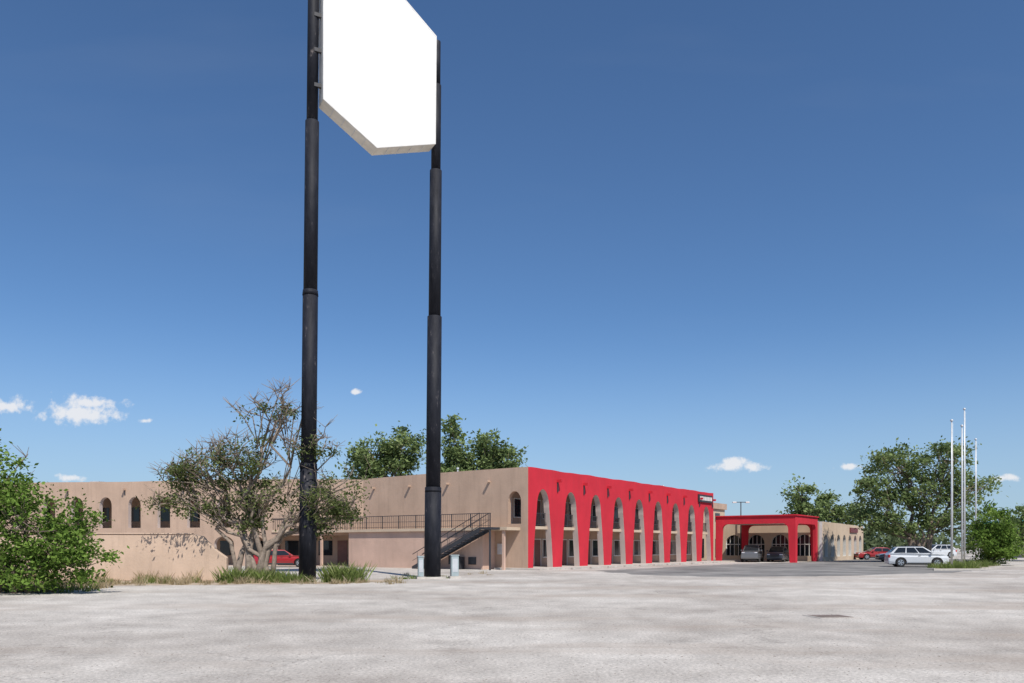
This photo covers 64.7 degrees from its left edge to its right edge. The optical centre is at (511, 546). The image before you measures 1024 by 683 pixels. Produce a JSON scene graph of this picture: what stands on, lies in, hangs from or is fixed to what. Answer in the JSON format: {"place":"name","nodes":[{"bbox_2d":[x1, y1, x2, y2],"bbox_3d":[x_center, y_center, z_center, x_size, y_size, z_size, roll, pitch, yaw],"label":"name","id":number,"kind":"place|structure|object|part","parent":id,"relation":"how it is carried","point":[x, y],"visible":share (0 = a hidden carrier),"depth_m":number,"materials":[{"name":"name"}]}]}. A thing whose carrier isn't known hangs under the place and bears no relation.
{"place":"outdoors","nodes":[
{"label":"outdoors","id":0,"kind":"place"},
{"bbox_2d":[77,580,394,585],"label":"verge soil","id":1,"kind":"structure","parent":0,"point":[157,583],"depth_m":36.85,"materials":[{"name":"brown soil"}]},
{"bbox_2d":[0,533,227,580],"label":"garden wall","id":2,"kind":"structure","parent":1,"relation":"on","point":[166,553],"depth_m":39.60,"materials":[{"name":"paint"}]},
{"bbox_2d":[135,376,372,573],"bbox_3d":[-12.440,-3.225,39.468,11.449,9.969,4.682,0,0,0],"label":"elm tree","id":3,"kind":"object","parent":1,"relation":"on","point":[222,460],"visible":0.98,"depth_m":39.23,"materials":[{"name":"green plant"}]},
{"bbox_2d":[459,557,464,568],"bbox_3d":[-4.039,1.250,59.892,0.800,0.900,0.700,0,0,35],"label":"storage crate","id":4,"kind":"object","parent":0,"point":[461,562],"visible":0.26,"depth_m":59.69,"materials":[{"name":"metal"}]},
{"bbox_2d":[0,548,1023,682],"bbox_3d":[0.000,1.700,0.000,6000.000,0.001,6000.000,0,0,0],"label":"ground","id":5,"kind":"structure","parent":0,"point":[76,615],"depth_m":16.51,"materials":[{"name":"grey concrete"}]},
{"bbox_2d":[0,428,129,592],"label":"green shrub","id":6,"kind":"object","parent":5,"relation":"on","point":[42,557],"visible":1,"depth_m":28.81,"materials":[{"name":"green plant"}]},
{"bbox_2d":[2,479,362,565],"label":"arcade wall","id":7,"kind":"structure","parent":5,"relation":"on","point":[101,492],"depth_m":72.34,"materials":[{"name":"beige paint"}]},
{"bbox_2d":[19,497,348,565],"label":"rooms","id":8,"kind":"object","parent":5,"relation":"on","point":[332,558],"depth_m":73.43,"materials":[{"name":"black glass"}]},
{"bbox_2d":[25,509,346,563],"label":"room doors","id":9,"kind":"structure","parent":8,"relation":"attached to","point":[341,552],"depth_m":71.19,"materials":[{"name":"paint"}]},
{"bbox_2d":[47,507,331,554],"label":"room windows","id":10,"kind":"structure","parent":8,"relation":"attached to","point":[292,547],"depth_m":73.48,"materials":[{"name":"black glass"}]},
{"bbox_2d":[1,560,492,592],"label":"roadside weeds","id":11,"kind":"object","parent":5,"relation":"on","point":[344,575],"visible":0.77,"depth_m":37.53,"materials":[{"name":"green plant"}]},
{"bbox_2d":[253,550,298,566],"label":"parked sedan","id":12,"kind":"object","parent":5,"relation":"on","point":[285,557],"visible":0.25,"depth_m":65.77,"materials":[{"name":"red paint"}]},
{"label":"side window","id":13,"kind":"part","parent":12,"relation":"part of","materials":[{"name":"black glass"}]},
{"bbox_2d":[299,0,446,581],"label":"pylon sign","id":14,"kind":"object","parent":5,"relation":"on","point":[378,85],"visible":0.91,"depth_m":40.05,"materials":[{"name":"black paint"}]},
{"bbox_2d":[335,421,425,478],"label":"cottonwood tree","id":15,"kind":"object","parent":5,"relation":"on","point":[391,454],"visible":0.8,"depth_m":96.49,"materials":[{"name":"green plant"}]},
{"bbox_2d":[320,530,505,569],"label":"walkway posts","id":16,"kind":"object","parent":5,"relation":"on","point":[503,550],"visible":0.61,"depth_m":58.02,"materials":[{"name":"beige paint"}]},
{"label":"walkway edge","id":17,"kind":"object","parent":16,"relation":"attached to","visible":0},
{"bbox_2d":[277,518,362,529],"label":"railing","id":18,"kind":"object","parent":17,"relation":"on","point":[320,519],"visible":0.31,"depth_m":68.75,"materials":[{"name":"metal"}]},
{"bbox_2d":[416,556,425,578],"bbox_3d":[-4.750,1.100,42.000,0.440,1.200,0.384,0,0,-17],"label":"utility pedestal","id":19,"kind":"object","parent":5,"relation":"on","point":[421,567],"visible":0.99,"depth_m":41.88,"materials":[{"name":"paint"}]},
{"bbox_2d":[349,531,494,569],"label":"side block","id":20,"kind":"structure","parent":5,"relation":"on","point":[390,549],"depth_m":63.62,"materials":[{"name":"paint"}]},
{"bbox_2d":[448,555,475,564],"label":"side vents","id":21,"kind":"object","parent":20,"relation":"attached to","point":[471,560],"visible":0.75,"depth_m":59.68,"materials":[{"name":"metal"}]},
{"bbox_2d":[363,467,521,567],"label":"side wall","id":22,"kind":"structure","parent":5,"relation":"on","point":[463,493],"depth_m":62.23,"materials":[{"name":"beige paint"}]},
{"bbox_2d":[318,527,519,532],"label":"walkway slab","id":23,"kind":"structure","parent":22,"relation":"attached to","point":[420,529],"depth_m":63.42,"materials":[{"name":"beige concrete"}]},
{"bbox_2d":[319,513,490,529],"bbox_3d":[-9.004,-1.905,63.833,18.259,1.050,0.072,0,0,35],"label":"walkway railing","id":24,"kind":"object","parent":23,"relation":"on","point":[415,521],"visible":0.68,"depth_m":63.37,"materials":[{"name":"black metal"}]},
{"bbox_2d":[371,480,489,488],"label":"side scuppers","id":25,"kind":"object","parent":22,"relation":"attached to","point":[445,484],"visible":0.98,"depth_m":64.93,"materials":[{"name":"beige paint"}]},
{"bbox_2d":[497,544,501,553],"bbox_3d":[-0.866,0.200,59.964,0.500,0.800,0.118,0,0,35],"label":"electric meter","id":26,"kind":"object","parent":22,"relation":"attached to","point":[499,548],"visible":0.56,"depth_m":59.93,"materials":[{"name":"metal"}]},
{"bbox_2d":[448,555,460,578],"bbox_3d":[-3.050,1.075,42.800,0.560,1.250,0.480,0,0,-17],"label":"utility pedestal","id":27,"kind":"object","parent":5,"relation":"on","point":[454,566],"visible":1,"depth_m":42.64,"materials":[{"name":"paint"}]},
{"bbox_2d":[412,513,499,569],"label":"exterior staircase","id":28,"kind":"structure","parent":5,"relation":"on","point":[480,531],"depth_m":58.92,"materials":[{"name":"metal"}]},
{"bbox_2d":[441,413,484,472],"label":"cottonwood tree","id":29,"kind":"object","parent":5,"relation":"on","point":[455,456],"visible":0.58,"depth_m":95.50,"materials":[{"name":"green plant"}]},
{"bbox_2d":[464,427,528,470],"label":"cottonwood tree","id":30,"kind":"object","parent":5,"relation":"on","point":[494,456],"visible":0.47,"depth_m":95.86,"materials":[{"name":"green plant"}]},
{"bbox_2d":[512,492,691,565],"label":"rooms","id":31,"kind":"object","parent":5,"relation":"on","point":[541,534],"visible":0.14,"depth_m":71.14,"materials":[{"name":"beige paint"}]},
{"bbox_2d":[522,467,712,567],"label":"arcade facade","id":32,"kind":"structure","parent":5,"relation":"on","point":[536,481],"depth_m":68.54,"materials":[{"name":"red paint"}]},
{"bbox_2d":[535,526,706,534],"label":"gallery floor","id":33,"kind":"structure","parent":32,"relation":"attached to","point":[596,529],"depth_m":69.86,"materials":[{"name":"beige paint"}]},
{"bbox_2d":[536,513,706,531],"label":"gallery railing","id":34,"kind":"object","parent":32,"relation":"attached to","point":[569,520],"visible":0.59,"depth_m":70.95,"materials":[{"name":"metal"}]},
{"bbox_2d":[557,482,712,507],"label":"downspouts","id":35,"kind":"object","parent":32,"relation":"attached to","point":[608,494],"visible":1,"depth_m":68.39,"materials":[{"name":"metal"}]},
{"bbox_2d":[557,479,715,500],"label":"roof scuppers","id":36,"kind":"object","parent":32,"relation":"attached to","point":[585,484],"visible":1,"depth_m":71.49,"materials":[{"name":"red paint"}]},
{"bbox_2d":[698,494,712,502],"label":"wall sign panel","id":37,"kind":"object","parent":32,"relation":"attached to","point":[699,500],"visible":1,"depth_m":85.52,"materials":[{"name":"black metal"}]},
{"bbox_2d":[700,496,711,500],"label":"wall sign letters","id":38,"kind":"object","parent":37,"relation":"attached to","point":[707,498],"depth_m":85.92,"materials":[{"name":"white plastic"}]},
{"bbox_2d":[702,509,724,559],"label":"lobby block","id":39,"kind":"structure","parent":5,"relation":"on","point":[721,512],"depth_m":96.61,"materials":[{"name":"beige paint"}]},
{"bbox_2d":[702,513,719,557],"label":"lobby windows","id":40,"kind":"structure","parent":39,"relation":"in","point":[717,514],"depth_m":95.46,"materials":[{"name":"black glass"}]},
{"bbox_2d":[713,503,726,509],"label":"lobby parapet","id":41,"kind":"structure","parent":39,"relation":"on","point":[719,506],"depth_m":97.67,"materials":[{"name":"beige paint"}]},
{"bbox_2d":[741,545,763,561],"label":"parked pickup","id":42,"kind":"object","parent":5,"relation":"on","point":[752,552],"visible":1,"depth_m":86.07,"materials":[{"name":"grey paint"}]},
{"bbox_2d":[715,514,818,562],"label":"entrance canopy","id":43,"kind":"object","parent":5,"relation":"on","point":[792,522],"visible":0.97,"depth_m":87.23,"materials":[{"name":"red paint"}]},
{"bbox_2d":[722,522,818,560],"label":"end wall","id":44,"kind":"structure","parent":5,"relation":"on","point":[768,534],"depth_m":94.68,"materials":[{"name":"beige paint"}]},
{"bbox_2d":[727,535,824,556],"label":"arched windows","id":45,"kind":"structure","parent":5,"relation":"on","point":[755,539],"depth_m":94.75,"materials":[{"name":"glass"}]},
{"bbox_2d":[766,546,788,561],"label":"parked suv","id":46,"kind":"object","parent":5,"relation":"on","point":[778,553],"visible":1,"depth_m":87.64,"materials":[{"name":"grey paint"}]},
{"bbox_2d":[776,473,870,525],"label":"cottonwood tree","id":47,"kind":"object","parent":5,"relation":"on","point":[822,510],"visible":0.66,"depth_m":120.28,"materials":[{"name":"green plant"}]},
{"bbox_2d":[804,614,858,618],"bbox_3d":[7.700,1.690,19.500,1.000,0.019,0.900,0,0,-6],"label":"drain cover","id":48,"kind":"object","parent":5,"relation":"on","point":[830,616],"visible":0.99,"depth_m":19.33,"materials":[{"name":"metal"}]},
{"bbox_2d":[857,523,978,551],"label":"distant tree line","id":49,"kind":"object","parent":5,"relation":"on","point":[870,541],"visible":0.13,"depth_m":180.76,"materials":[{"name":"green plant"}]},
{"bbox_2d":[841,436,1007,550],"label":"elm tree","id":50,"kind":"object","parent":5,"relation":"on","point":[929,523],"visible":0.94,"depth_m":85.00,"materials":[{"name":"green plant"}]},
{"bbox_2d":[931,544,956,557],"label":"parked suv","id":51,"kind":"object","parent":5,"relation":"on","point":[943,549],"visible":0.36,"depth_m":117.20,"materials":[{"name":"white paint"}]},
{"bbox_2d":[991,504,1023,553],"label":"elm tree","id":52,"kind":"object","parent":5,"relation":"on","point":[1018,520],"visible":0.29,"depth_m":91.91,"materials":[{"name":"green plant"}]},
{"bbox_2d":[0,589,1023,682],"bbox_3d":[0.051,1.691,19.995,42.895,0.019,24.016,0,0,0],"label":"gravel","id":53,"kind":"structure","parent":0,"point":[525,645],"depth_m":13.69,"materials":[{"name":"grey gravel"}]},
{"bbox_2d":[0,0,1023,545],"label":"sky","id":54,"kind":"structure","parent":0,"point":[729,250],"materials":[{"name":"blue"}]},
{"bbox_2d":[494,559,756,569],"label":"arcade pavement","id":55,"kind":"structure","parent":0,"point":[596,565],"depth_m":66.48,"materials":[{"name":"concrete"}]},
{"bbox_2d":[511,498,690,565],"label":"window frames","id":56,"kind":"structure","parent":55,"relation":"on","point":[572,539],"depth_m":67.73,"materials":[{"name":"metal"}]},
{"bbox_2d":[534,501,611,565],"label":"room doors","id":57,"kind":"structure","parent":56,"relation":"attached to","point":[537,553],"depth_m":66.92,"materials":[{"name":"paint"}]},
{"bbox_2d":[515,499,671,556],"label":"room windows","id":58,"kind":"structure","parent":56,"relation":"attached to","point":[571,547],"depth_m":71.50,"materials":[{"name":"black glass"}]},
{"bbox_2d":[619,511,690,554],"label":"curtains","id":59,"kind":"object","parent":56,"relation":"attached to","point":[673,547],"visible":0.3,"depth_m":84.94,"materials":[{"name":"grey fabric"}]},
{"bbox_2d":[732,502,749,559],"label":"street lamp","id":60,"kind":"object","parent":55,"relation":"on","point":[740,529],"visible":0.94,"depth_m":95.96,"materials":[{"name":"metal"}]},
{"bbox_2d":[601,558,991,576],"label":"parking lot asphalt","id":61,"kind":"structure","parent":0,"point":[869,566],"depth_m":56.62,"materials":[{"name":"grey asphalt"}]},
{"bbox_2d":[569,561,753,570],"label":"parking bay markings","id":62,"kind":"object","parent":61,"relation":"on","point":[646,565],"visible":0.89,"depth_m":68.12,"materials":[{"name":"paint"}]},
{"bbox_2d":[819,521,862,560],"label":"front wall","id":63,"kind":"structure","parent":61,"relation":"on","point":[842,542],"depth_m":97.73,"materials":[{"name":"beige paint"}]},
{"bbox_2d":[727,535,810,555],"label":"window mullions","id":64,"kind":"object","parent":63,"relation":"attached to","point":[780,544],"depth_m":94.07,"materials":[{"name":"metal"}]},
{"bbox_2d":[850,528,857,532],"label":"name board","id":65,"kind":"object","parent":63,"relation":"attached to","point":[853,530],"visible":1,"depth_m":103.04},
{"bbox_2d":[854,547,889,559],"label":"parked sedan","id":66,"kind":"object","parent":61,"relation":"on","point":[872,552],"visible":0.59,"depth_m":102.16,"materials":[{"name":"red paint"}]},
{"bbox_2d":[875,553,885,561],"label":"parked sedan","id":67,"kind":"object","parent":61,"relation":"on","point":[879,557],"visible":0.26,"depth_m":88.34,"materials":[{"name":"blue paint"}]},
{"bbox_2d":[884,546,948,566],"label":"parked suv","id":68,"kind":"object","parent":61,"relation":"on","point":[901,556],"visible":0.9,"depth_m":65.92,"materials":[{"name":"white paint"}]},
{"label":"side window","id":69,"kind":"part","parent":68,"relation":"part of","materials":[{"name":"black glass"}]},
{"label":"side window","id":70,"kind":"part","parent":68,"relation":"part of","materials":[{"name":"black glass"}]},
{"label":"side window","id":71,"kind":"part","parent":68,"relation":"part of","materials":[{"name":"black glass"}]},
{"bbox_2d":[933,564,1001,570],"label":"kerbed island","id":72,"kind":"structure","parent":61,"relation":"on","point":[982,568],"depth_m":57.35,"materials":[{"name":"concrete"}]},
{"bbox_2d":[950,419,953,564],"bbox_3d":[33.200,-3.950,61.000,0.324,11.300,0.338,0,0,0],"label":"flagpole","id":73,"kind":"object","parent":72,"relation":"on","point":[952,552],"visible":0.77,"depth_m":60.95,"materials":[{"name":"metal"}]},
{"bbox_2d":[960,425,962,561],"bbox_3d":[36.200,-4.050,65.000,0.249,11.500,0.260,0,0,0],"label":"flagpole","id":74,"kind":"object","parent":72,"relation":"on","point":[961,501],"visible":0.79,"depth_m":64.97,"materials":[{"name":"metal"}]},
{"bbox_2d":[963,408,965,561],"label":"flagpole","id":75,"kind":"object","parent":72,"relation":"on","point":[964,525],"visible":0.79,"depth_m":69.99,"materials":[{"name":"metal"}]},
{"bbox_2d":[924,557,1008,567],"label":"island grass","id":76,"kind":"structure","parent":72,"relation":"on","point":[970,564],"depth_m":59.06,"materials":[{"name":"green plant"}]},
{"bbox_2d":[974,438,976,558],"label":"flagpole","id":77,"kind":"object","parent":72,"relation":"on","point":[975,439],"visible":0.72,"depth_m":76.98,"materials":[{"name":"metal"}]},
{"bbox_2d":[958,500,1023,563],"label":"round shrub","id":78,"kind":"object","parent":72,"relation":"on","point":[995,538],"visible":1,"depth_m":71.12,"materials":[{"name":"green plant"}]},
{"bbox_2d":[980,520,1023,557],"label":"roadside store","id":79,"kind":"structure","parent":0,"point":[1019,556],"depth_m":120.43,"materials":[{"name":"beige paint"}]}
]}

